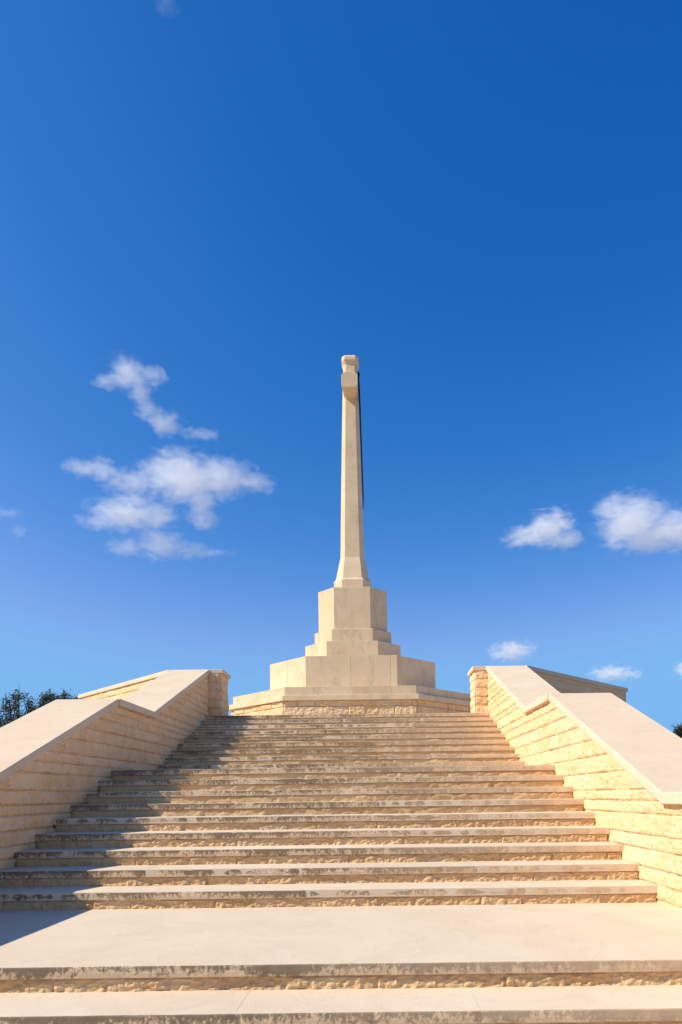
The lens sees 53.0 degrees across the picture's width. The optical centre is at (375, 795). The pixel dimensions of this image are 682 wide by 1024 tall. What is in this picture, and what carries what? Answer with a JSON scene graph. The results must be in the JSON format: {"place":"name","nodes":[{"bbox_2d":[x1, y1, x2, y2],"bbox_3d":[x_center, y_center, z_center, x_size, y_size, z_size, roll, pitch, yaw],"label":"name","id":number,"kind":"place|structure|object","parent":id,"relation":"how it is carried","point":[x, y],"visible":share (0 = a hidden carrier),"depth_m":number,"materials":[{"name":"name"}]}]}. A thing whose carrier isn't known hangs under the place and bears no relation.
{"place":"outdoors","nodes":[
{"label":"outdoors","id":0,"kind":"place"},
{"bbox_2d":[0,0,681,733],"label":"sky","id":1,"kind":"structure","parent":0,"point":[207,207],"materials":[{"name":"blue"}]},
{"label":"terrace","id":2,"kind":"structure","parent":0,"visible":0},
{"bbox_2d":[200,669,230,715],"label":"pier","id":3,"kind":"structure","parent":2,"relation":"on","point":[218,704],"depth_m":14.78,"materials":[{"name":"stone"}]},
{"bbox_2d":[229,355,470,715],"bbox_3d":[-0.751,-7.875,22.000,7.400,12.333,7.120,-1,0,0],"label":"memorial cross","id":4,"kind":"object","parent":2,"relation":"on","point":[352,661],"visible":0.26,"depth_m":20.36,"materials":[{"name":"stone"}]},
{"bbox_2d":[468,666,487,712],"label":"pier","id":5,"kind":"structure","parent":2,"relation":"on","point":[478,675],"depth_m":14.78,"materials":[{"name":"stone"}]},
{"bbox_3d":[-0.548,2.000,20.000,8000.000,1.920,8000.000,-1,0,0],"label":"ground","id":6,"kind":"structure","parent":0,"visible":0},
{"bbox_2d":[0,689,37,727],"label":"tree","id":7,"kind":"object","parent":6,"relation":"on","point":[5,707],"visible":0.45,"depth_m":24.92,"materials":[{"name":"green plant"}]},
{"bbox_2d":[28,689,78,711],"bbox_3d":[-12.723,-1.149,26.938,2.166,6.252,2.209,-1,0,37],"label":"tree","id":8,"kind":"object","parent":6,"relation":"on","point":[47,698],"visible":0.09,"depth_m":26.79,"materials":[{"name":"green plant"}]},
{"bbox_2d":[0,670,208,869],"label":"stair wall","id":9,"kind":"structure","parent":6,"relation":"on","point":[58,757],"depth_m":8.52,"materials":[{"name":"stone"}]},
{"bbox_2d":[78,670,168,698],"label":"parapet wall","id":10,"kind":"structure","parent":6,"relation":"on","point":[123,690],"depth_m":16.40,"materials":[{"name":"stone"}]},
{"bbox_2d":[0,712,681,1023],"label":"staircase","id":11,"kind":"structure","parent":6,"relation":"on","point":[437,868],"depth_m":5.96,"materials":[{"name":"stone"}]},
{"bbox_2d":[527,665,627,701],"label":"parapet wall","id":12,"kind":"structure","parent":6,"relation":"on","point":[561,682],"depth_m":16.23,"materials":[{"name":"stone"}]},
{"bbox_2d":[486,666,681,911],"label":"stair wall","id":13,"kind":"structure","parent":6,"relation":"on","point":[616,761],"depth_m":7.49,"materials":[{"name":"stone"}]},
{"bbox_2d":[671,722,681,737],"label":"tree","id":14,"kind":"object","parent":6,"relation":"on","point":[678,731],"visible":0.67,"depth_m":25.94,"materials":[{"name":"green plant"}]}
]}

